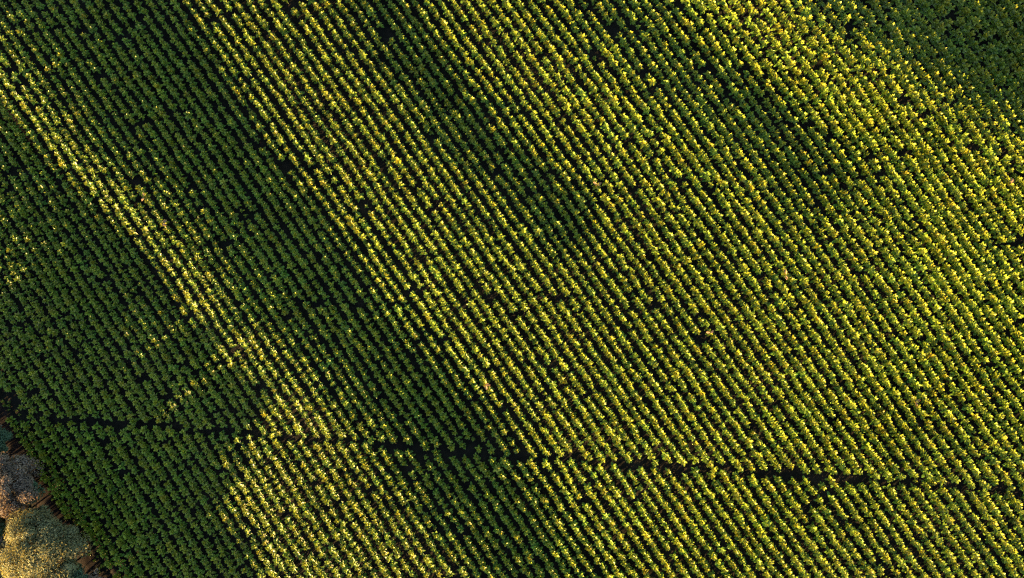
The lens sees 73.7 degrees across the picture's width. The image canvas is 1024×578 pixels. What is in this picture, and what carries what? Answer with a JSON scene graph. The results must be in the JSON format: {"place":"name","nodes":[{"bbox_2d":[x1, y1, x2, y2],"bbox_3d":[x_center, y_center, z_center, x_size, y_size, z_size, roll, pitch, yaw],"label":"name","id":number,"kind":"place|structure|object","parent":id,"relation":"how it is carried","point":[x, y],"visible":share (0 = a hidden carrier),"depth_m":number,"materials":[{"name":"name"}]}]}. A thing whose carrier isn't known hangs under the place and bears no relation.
{"place":"outdoors","nodes":[
{"label":"outdoors","id":0,"kind":"place"},
{"bbox_2d":[0,403,103,576],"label":"dirt track","id":1,"kind":"structure","parent":0,"point":[14,446],"depth_m":72.85,"materials":[{"name":"brown soil"}]},
{"bbox_2d":[0,0,1023,577],"bbox_3d":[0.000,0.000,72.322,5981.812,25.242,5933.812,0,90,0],"label":"ground","id":2,"kind":"structure","parent":0,"point":[386,32],"depth_m":72.95,"materials":[{"name":"soil"}]},
{"bbox_2d":[0,519,6,543],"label":"broadleaf tree","id":3,"kind":"object","parent":2,"relation":"on","point":[2,526],"visible":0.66,"depth_m":70.66,"materials":[{"name":"green plant"}]},
{"bbox_2d":[0,532,8,568],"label":"broadleaf tree","id":4,"kind":"object","parent":2,"relation":"on","point":[3,546],"visible":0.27,"depth_m":70.16,"materials":[{"name":"green plant"}]},
{"bbox_2d":[0,427,12,454],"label":"broadleaf tree","id":5,"kind":"object","parent":2,"relation":"on","point":[5,436],"visible":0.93,"depth_m":71.38,"materials":[{"name":"green plant"}]},
{"bbox_2d":[0,451,43,517],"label":"broadleaf tree","id":6,"kind":"object","parent":2,"relation":"on","point":[22,490],"visible":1,"depth_m":69.78,"materials":[{"name":"grey plant"}]},
{"bbox_2d":[15,480,45,504],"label":"shrub","id":7,"kind":"object","parent":2,"relation":"on","point":[34,484],"visible":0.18,"depth_m":71.72,"materials":[{"name":"green plant"}]},
{"bbox_2d":[30,504,50,519],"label":"shrub","id":8,"kind":"object","parent":2,"relation":"on","point":[42,506],"visible":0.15,"depth_m":71.64,"materials":[{"name":"green plant"}]},
{"bbox_2d":[0,508,91,577],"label":"broadleaf tree","id":9,"kind":"object","parent":2,"relation":"on","point":[46,549],"visible":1,"depth_m":68.22,"materials":[{"name":"green plant"}]},
{"bbox_2d":[1,386,118,577],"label":"track weeds","id":10,"kind":"object","parent":2,"relation":"on","point":[59,491],"visible":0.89,"depth_m":72.59,"materials":[{"name":"green plant"}]},
{"bbox_2d":[64,257,73,262],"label":"tobacco plant","id":11,"kind":"object","parent":2,"relation":"on","point":[68,259],"visible":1,"depth_m":75.50,"materials":[{"name":"green plant"}]},
{"bbox_2d":[58,556,81,567],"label":"shrub","id":12,"kind":"object","parent":2,"relation":"on","point":[65,560],"visible":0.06,"depth_m":71.10,"materials":[{"name":"green plant"}]},
{"bbox_2d":[55,563,87,577],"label":"broadleaf tree","id":13,"kind":"object","parent":2,"relation":"on","point":[79,572],"visible":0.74,"depth_m":69.41,"materials":[{"name":"green plant"}]},
{"bbox_2d":[87,568,105,577],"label":"shrub","id":14,"kind":"object","parent":2,"relation":"on","point":[90,575],"visible":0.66,"depth_m":70.90,"materials":[{"name":"green plant"}]},
{"bbox_2d":[141,192,150,200],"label":"tobacco plant","id":15,"kind":"object","parent":2,"relation":"on","point":[144,196],"visible":1,"depth_m":76.05,"materials":[{"name":"green plant"}]},
{"bbox_2d":[158,220,169,226],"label":"tobacco plant","id":16,"kind":"object","parent":2,"relation":"on","point":[163,223],"visible":0.99,"depth_m":75.65,"materials":[{"name":"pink plant"}]},
{"bbox_2d":[176,354,185,363],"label":"tobacco plant","id":17,"kind":"object","parent":2,"relation":"on","point":[180,358],"visible":1,"depth_m":73.57,"materials":[{"name":"green plant"}]},
{"bbox_2d":[394,157,401,166],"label":"tobacco plant","id":18,"kind":"object","parent":2,"relation":"on","point":[397,161],"visible":0.99,"depth_m":76.18,"materials":[{"name":"yellow plant"}]},
{"bbox_2d":[440,261,447,269],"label":"tobacco plant","id":19,"kind":"object","parent":2,"relation":"on","point":[444,265],"visible":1,"depth_m":72.92,"materials":[{"name":"green plant"}]},
{"bbox_2d":[442,304,449,312],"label":"tobacco plant","id":20,"kind":"object","parent":2,"relation":"on","point":[445,308],"visible":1,"depth_m":72.41,"materials":[{"name":"green plant"}]},
{"bbox_2d":[444,266,452,274],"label":"tobacco plant","id":21,"kind":"object","parent":2,"relation":"on","point":[448,270],"visible":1,"depth_m":72.93,"materials":[{"name":"green plant"}]},
{"bbox_2d":[453,263,461,271],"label":"tobacco plant","id":22,"kind":"object","parent":2,"relation":"on","point":[457,267],"visible":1,"depth_m":72.81,"materials":[{"name":"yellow plant"}]},
{"bbox_2d":[453,243,462,250],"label":"tobacco plant","id":23,"kind":"object","parent":2,"relation":"on","point":[457,246],"visible":1,"depth_m":73.13,"materials":[{"name":"green plant"}]},
{"bbox_2d":[456,285,465,293],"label":"tobacco plant","id":24,"kind":"object","parent":2,"relation":"on","point":[460,289],"visible":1,"depth_m":72.60,"materials":[{"name":"green plant"}]},
{"bbox_2d":[460,236,468,243],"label":"tobacco plant","id":25,"kind":"object","parent":2,"relation":"on","point":[463,240],"visible":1,"depth_m":73.04,"materials":[{"name":"green plant"}]},
{"bbox_2d":[463,257,472,265],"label":"tobacco plant","id":26,"kind":"object","parent":2,"relation":"on","point":[468,261],"visible":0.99,"depth_m":72.66,"materials":[{"name":"green plant"}]},
{"bbox_2d":[464,332,472,341],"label":"tobacco plant","id":27,"kind":"object","parent":2,"relation":"on","point":[467,336],"visible":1,"depth_m":72.18,"materials":[{"name":"green plant"}]},
{"bbox_2d":[466,299,476,307],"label":"tobacco plant","id":28,"kind":"object","parent":2,"relation":"on","point":[471,303],"visible":1,"depth_m":72.21,"materials":[{"name":"green plant"}]},
{"bbox_2d":[467,225,475,232],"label":"tobacco plant","id":29,"kind":"object","parent":2,"relation":"on","point":[471,228],"visible":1,"depth_m":73.21,"materials":[{"name":"green plant"}]},
{"bbox_2d":[469,230,478,237],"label":"tobacco plant","id":30,"kind":"object","parent":2,"relation":"on","point":[473,233],"visible":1,"depth_m":72.97,"materials":[{"name":"green plant"}]},
{"bbox_2d":[470,289,478,297],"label":"tobacco plant","id":31,"kind":"object","parent":2,"relation":"on","point":[474,292],"visible":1,"depth_m":72.34,"materials":[{"name":"green plant"}]},
{"bbox_2d":[471,346,479,353],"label":"tobacco plant","id":32,"kind":"object","parent":2,"relation":"on","point":[476,349],"visible":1,"depth_m":72.23,"materials":[{"name":"green plant"}]},
{"bbox_2d":[471,305,479,312],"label":"tobacco plant","id":33,"kind":"object","parent":2,"relation":"on","point":[474,309],"visible":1,"depth_m":72.24,"materials":[{"name":"green plant"}]},
{"bbox_2d":[474,271,481,278],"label":"tobacco plant","id":34,"kind":"object","parent":2,"relation":"on","point":[477,274],"visible":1,"depth_m":72.56,"materials":[{"name":"green plant"}]},
{"bbox_2d":[474,256,482,263],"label":"tobacco plant","id":35,"kind":"object","parent":2,"relation":"on","point":[477,259],"visible":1,"depth_m":72.72,"materials":[{"name":"green plant"}]},
{"bbox_2d":[476,240,484,247],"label":"tobacco plant","id":36,"kind":"object","parent":2,"relation":"on","point":[480,244],"visible":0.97,"depth_m":72.84,"materials":[{"name":"green plant"}]},
{"bbox_2d":[479,265,486,273],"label":"tobacco plant","id":37,"kind":"object","parent":2,"relation":"on","point":[482,270],"visible":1,"depth_m":72.59,"materials":[{"name":"green plant"}]},
{"bbox_2d":[480,380,489,389],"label":"tobacco plant","id":38,"kind":"object","parent":2,"relation":"on","point":[485,384],"visible":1,"depth_m":71.72,"materials":[{"name":"plant"}]},
{"bbox_2d":[481,303,488,312],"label":"tobacco plant","id":39,"kind":"object","parent":2,"relation":"on","point":[485,307],"visible":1,"depth_m":72.12,"materials":[{"name":"green plant"}]},
{"bbox_2d":[483,247,490,255],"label":"tobacco plant","id":40,"kind":"object","parent":2,"relation":"on","point":[486,251],"visible":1,"depth_m":72.67,"materials":[{"name":"green plant"}]},
{"bbox_2d":[484,287,491,294],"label":"tobacco plant","id":41,"kind":"object","parent":2,"relation":"on","point":[488,290],"visible":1,"depth_m":72.27,"materials":[{"name":"green plant"}]},
{"bbox_2d":[486,236,495,244],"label":"tobacco plant","id":42,"kind":"object","parent":2,"relation":"on","point":[490,240],"visible":1,"depth_m":72.77,"materials":[{"name":"green plant"}]},
{"bbox_2d":[489,317,498,326],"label":"tobacco plant","id":43,"kind":"object","parent":2,"relation":"on","point":[495,321],"visible":1,"depth_m":71.93,"materials":[{"name":"green plant"}]},
{"bbox_2d":[491,277,499,285],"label":"tobacco plant","id":44,"kind":"object","parent":2,"relation":"on","point":[495,281],"visible":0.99,"depth_m":72.28,"materials":[{"name":"green plant"}]},
{"bbox_2d":[492,337,500,344],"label":"tobacco plant","id":45,"kind":"object","parent":2,"relation":"on","point":[496,341],"visible":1,"depth_m":72.09,"materials":[{"name":"green plant"}]},
{"bbox_2d":[492,462,501,472],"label":"tobacco plant","id":46,"kind":"object","parent":2,"relation":"on","point":[497,469],"visible":1,"depth_m":69.72,"materials":[{"name":"green plant"}]},
{"bbox_2d":[492,246,502,253],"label":"tobacco plant","id":47,"kind":"object","parent":2,"relation":"on","point":[496,249],"visible":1,"depth_m":72.62,"materials":[{"name":"green plant"}]},
{"bbox_2d":[493,300,501,307],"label":"tobacco plant","id":48,"kind":"object","parent":2,"relation":"on","point":[497,304],"visible":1,"depth_m":72.15,"materials":[{"name":"green plant"}]},
{"bbox_2d":[494,283,501,291],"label":"tobacco plant","id":49,"kind":"object","parent":2,"relation":"on","point":[497,287],"visible":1,"depth_m":72.36,"materials":[{"name":"green plant"}]},
{"bbox_2d":[496,233,505,240],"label":"tobacco plant","id":50,"kind":"object","parent":2,"relation":"on","point":[501,237],"visible":1,"depth_m":72.68,"materials":[{"name":"green plant"}]},
{"bbox_2d":[497,254,506,261],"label":"tobacco plant","id":51,"kind":"object","parent":2,"relation":"on","point":[502,257],"visible":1,"depth_m":72.44,"materials":[{"name":"green plant"}]},
{"bbox_2d":[498,351,507,358],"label":"tobacco plant","id":52,"kind":"object","parent":2,"relation":"on","point":[503,354],"visible":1,"depth_m":71.79,"materials":[{"name":"green plant"}]},
{"bbox_2d":[499,327,507,334],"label":"tobacco plant","id":53,"kind":"object","parent":2,"relation":"on","point":[502,330],"visible":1,"depth_m":72.03,"materials":[{"name":"green plant"}]},
{"bbox_2d":[501,315,508,322],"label":"tobacco plant","id":54,"kind":"object","parent":2,"relation":"on","point":[505,318],"visible":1,"depth_m":72.01,"materials":[{"name":"green plant"}]},
{"bbox_2d":[503,243,512,250],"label":"tobacco plant","id":55,"kind":"object","parent":2,"relation":"on","point":[507,246],"visible":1,"depth_m":72.44,"materials":[{"name":"green plant"}]},
{"bbox_2d":[507,285,514,294],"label":"tobacco plant","id":56,"kind":"object","parent":2,"relation":"on","point":[511,289],"visible":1,"depth_m":72.03,"materials":[{"name":"green plant"}]},
{"bbox_2d":[0,0,1023,577],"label":"tobacco crop","id":57,"kind":"object","parent":2,"relation":"on","point":[998,16],"visible":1,"depth_m":71.68,"materials":[{"name":"green plant"}]},
{"bbox_2d":[509,266,516,273],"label":"tobacco plant","id":58,"kind":"object","parent":2,"relation":"on","point":[513,269],"visible":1,"depth_m":72.15,"materials":[{"name":"green plant"}]},
{"bbox_2d":[509,305,517,312],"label":"tobacco plant","id":59,"kind":"object","parent":2,"relation":"on","point":[513,308],"visible":1,"depth_m":71.98,"materials":[{"name":"green plant"}]},
{"bbox_2d":[509,230,517,237],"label":"tobacco plant","id":60,"kind":"object","parent":2,"relation":"on","point":[513,233],"visible":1,"depth_m":72.70,"materials":[{"name":"green plant"}]},
{"bbox_2d":[512,290,519,298],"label":"tobacco plant","id":61,"kind":"object","parent":2,"relation":"on","point":[515,294],"visible":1,"depth_m":71.83,"materials":[{"name":"green plant"}]},
{"bbox_2d":[513,257,521,264],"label":"tobacco plant","id":62,"kind":"object","parent":2,"relation":"on","point":[517,260],"visible":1,"depth_m":72.27,"materials":[{"name":"green plant"}]},
{"bbox_2d":[514,348,522,355],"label":"tobacco plant","id":63,"kind":"object","parent":2,"relation":"on","point":[518,353],"visible":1,"depth_m":71.64,"materials":[{"name":"green plant"}]},
{"bbox_2d":[515,222,524,229],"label":"tobacco plant","id":64,"kind":"object","parent":2,"relation":"on","point":[519,225],"visible":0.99,"depth_m":72.94,"materials":[{"name":"green plant"}]},
{"bbox_2d":[516,262,525,270],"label":"tobacco plant","id":65,"kind":"object","parent":2,"relation":"on","point":[520,265],"visible":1,"depth_m":72.00,"materials":[{"name":"green plant"}]},
{"bbox_2d":[518,320,525,327],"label":"tobacco plant","id":66,"kind":"object","parent":2,"relation":"on","point":[521,323],"visible":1,"depth_m":71.91,"materials":[{"name":"green plant"}]},
{"bbox_2d":[519,227,527,236],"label":"tobacco plant","id":67,"kind":"object","parent":2,"relation":"on","point":[523,231],"visible":1,"depth_m":72.65,"materials":[{"name":"green plant"}]},
{"bbox_2d":[519,300,527,307],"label":"tobacco plant","id":68,"kind":"object","parent":2,"relation":"on","point":[523,304],"visible":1,"depth_m":71.93,"materials":[{"name":"green plant"}]},
{"bbox_2d":[521,285,528,293],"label":"tobacco plant","id":69,"kind":"object","parent":2,"relation":"on","point":[525,289],"visible":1,"depth_m":71.92,"materials":[{"name":"green plant"}]},
{"bbox_2d":[523,271,531,278],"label":"tobacco plant","id":70,"kind":"object","parent":2,"relation":"on","point":[527,274],"visible":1,"depth_m":72.12,"materials":[{"name":"green plant"}]},
{"bbox_2d":[524,230,532,238],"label":"tobacco plant","id":71,"kind":"object","parent":2,"relation":"on","point":[528,234],"visible":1,"depth_m":72.62,"materials":[{"name":"green plant"}]},
{"bbox_2d":[527,354,535,361],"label":"tobacco plant","id":72,"kind":"object","parent":2,"relation":"on","point":[532,358],"visible":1,"depth_m":71.46,"materials":[{"name":"green plant"}]},
{"bbox_2d":[528,315,535,323],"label":"tobacco plant","id":73,"kind":"object","parent":2,"relation":"on","point":[532,318],"visible":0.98,"depth_m":71.77,"materials":[{"name":"green plant"}]},
{"bbox_2d":[528,295,537,303],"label":"tobacco plant","id":74,"kind":"object","parent":2,"relation":"on","point":[531,299],"visible":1,"depth_m":71.91,"materials":[{"name":"green plant"}]},
{"bbox_2d":[530,279,538,289],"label":"tobacco plant","id":75,"kind":"object","parent":2,"relation":"on","point":[534,284],"visible":1,"depth_m":71.91,"materials":[{"name":"green plant"}]},
{"bbox_2d":[531,243,539,252],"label":"tobacco plant","id":76,"kind":"object","parent":2,"relation":"on","point":[534,247],"visible":1,"depth_m":72.31,"materials":[{"name":"green plant"}]},
{"bbox_2d":[532,226,543,236],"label":"tobacco plant","id":77,"kind":"object","parent":2,"relation":"on","point":[538,231],"visible":1,"depth_m":72.54,"materials":[{"name":"green plant"}]},
{"bbox_2d":[535,267,542,274],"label":"tobacco plant","id":78,"kind":"object","parent":2,"relation":"on","point":[538,271],"visible":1,"depth_m":71.94,"materials":[{"name":"green plant"}]},
{"bbox_2d":[541,295,548,303],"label":"tobacco plant","id":79,"kind":"object","parent":2,"relation":"on","point":[544,300],"visible":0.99,"depth_m":71.84,"materials":[{"name":"green plant"}]},
{"bbox_2d":[541,257,548,264],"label":"tobacco plant","id":80,"kind":"object","parent":2,"relation":"on","point":[545,261],"visible":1,"depth_m":71.89,"materials":[{"name":"green plant"}]},
{"bbox_2d":[540,313,550,321],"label":"tobacco plant","id":81,"kind":"object","parent":2,"relation":"on","point":[544,317],"visible":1,"depth_m":71.58,"materials":[{"name":"green plant"}]},
{"bbox_2d":[541,276,549,283],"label":"tobacco plant","id":82,"kind":"object","parent":2,"relation":"on","point":[545,279],"visible":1,"depth_m":71.77,"materials":[{"name":"green plant"}]},
{"bbox_2d":[543,223,551,230],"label":"tobacco plant","id":83,"kind":"object","parent":2,"relation":"on","point":[547,226],"visible":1,"depth_m":73.08,"materials":[{"name":"green plant"}]},
{"bbox_2d":[544,317,552,325],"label":"tobacco plant","id":84,"kind":"object","parent":2,"relation":"on","point":[548,322],"visible":1,"depth_m":71.67,"materials":[{"name":"green plant"}]},
{"bbox_2d":[545,262,553,268],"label":"tobacco plant","id":85,"kind":"object","parent":2,"relation":"on","point":[549,265],"visible":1,"depth_m":71.83,"materials":[{"name":"green plant"}]},
{"bbox_2d":[555,262,563,269],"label":"tobacco plant","id":86,"kind":"object","parent":2,"relation":"on","point":[559,265],"visible":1,"depth_m":71.80,"materials":[{"name":"green plant"}]},
{"bbox_2d":[559,267,566,274],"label":"tobacco plant","id":87,"kind":"object","parent":2,"relation":"on","point":[563,270],"visible":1,"depth_m":71.53,"materials":[{"name":"green plant"}]},
{"bbox_2d":[568,280,577,287],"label":"tobacco plant","id":88,"kind":"object","parent":2,"relation":"on","point":[573,283],"visible":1,"depth_m":71.59,"materials":[{"name":"green plant"}]},
{"bbox_2d":[569,259,576,268],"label":"tobacco plant","id":89,"kind":"object","parent":2,"relation":"on","point":[572,264],"visible":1,"depth_m":71.69,"materials":[{"name":"green plant"}]},
{"bbox_2d":[568,317,577,325],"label":"tobacco plant","id":90,"kind":"object","parent":2,"relation":"on","point":[572,320],"visible":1,"depth_m":71.23,"materials":[{"name":"green plant"}]},
{"bbox_2d":[573,302,581,311],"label":"tobacco plant","id":91,"kind":"object","parent":2,"relation":"on","point":[577,306],"visible":1,"depth_m":71.40,"materials":[{"name":"green plant"}]},
{"bbox_2d":[578,196,586,207],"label":"tobacco plant","id":92,"kind":"object","parent":2,"relation":"on","point":[582,200],"visible":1,"depth_m":73.70,"materials":[{"name":"green plant"}]},
{"bbox_2d":[592,182,600,189],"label":"tobacco plant","id":93,"kind":"object","parent":2,"relation":"on","point":[597,185],"visible":1,"depth_m":73.64,"materials":[{"name":"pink plant"}]},
{"bbox_2d":[696,241,705,249],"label":"tobacco plant","id":94,"kind":"object","parent":2,"relation":"on","point":[701,245],"visible":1,"depth_m":70.14,"materials":[{"name":"green plant"}]},
{"bbox_2d":[705,329,713,336],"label":"tobacco plant","id":95,"kind":"object","parent":2,"relation":"on","point":[709,332],"visible":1,"depth_m":68.21,"materials":[{"name":"green plant"}]},
{"bbox_2d":[741,210,749,217],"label":"tobacco plant","id":96,"kind":"object","parent":2,"relation":"on","point":[746,214],"visible":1,"depth_m":69.96,"materials":[{"name":"yellow plant"}]},
{"bbox_2d":[780,269,788,279],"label":"tobacco plant","id":97,"kind":"object","parent":2,"relation":"on","point":[786,273],"visible":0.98,"depth_m":67.57,"materials":[{"name":"green plant"}]},
{"bbox_2d":[812,242,821,250],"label":"tobacco plant","id":98,"kind":"object","parent":2,"relation":"on","point":[817,246],"visible":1,"depth_m":67.62,"materials":[{"name":"green plant"}]},
{"bbox_2d":[867,19,875,26],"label":"tobacco plant","id":99,"kind":"object","parent":2,"relation":"on","point":[872,22],"visible":0.98,"depth_m":73.20,"materials":[{"name":"green plant"}]},
{"bbox_2d":[870,346,880,356],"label":"tobacco plant","id":100,"kind":"object","parent":2,"relation":"on","point":[876,350],"visible":1,"depth_m":65.73,"materials":[{"name":"green plant"}]},
{"bbox_2d":[909,396,920,406],"bbox_3d":[37.998,10.607,64.601,1.024,1.016,1.096,-39,86,-4],"label":"tobacco plant","id":101,"kind":"object","parent":2,"relation":"on","point":[916,401],"visible":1,"depth_m":64.37,"materials":[{"name":"green plant"}]},
{"bbox_2d":[972,383,983,391],"bbox_3d":[43.160,9.136,63.264,0.788,1.246,0.938,-5,90,0],"label":"tobacco plant","id":102,"kind":"object","parent":2,"relation":"on","point":[979,386],"visible":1,"depth_m":63.14,"materials":[{"name":"green plant"}]},
{"bbox_2d":[1005,178,1013,187],"bbox_3d":[47.358,-10.038,65.143,0.888,1.003,1.070,31,88,2],"label":"tobacco plant","id":103,"kind":"object","parent":2,"relation":"on","point":[1010,183],"visible":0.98,"depth_m":64.84,"materials":[{"name":"green plant"}]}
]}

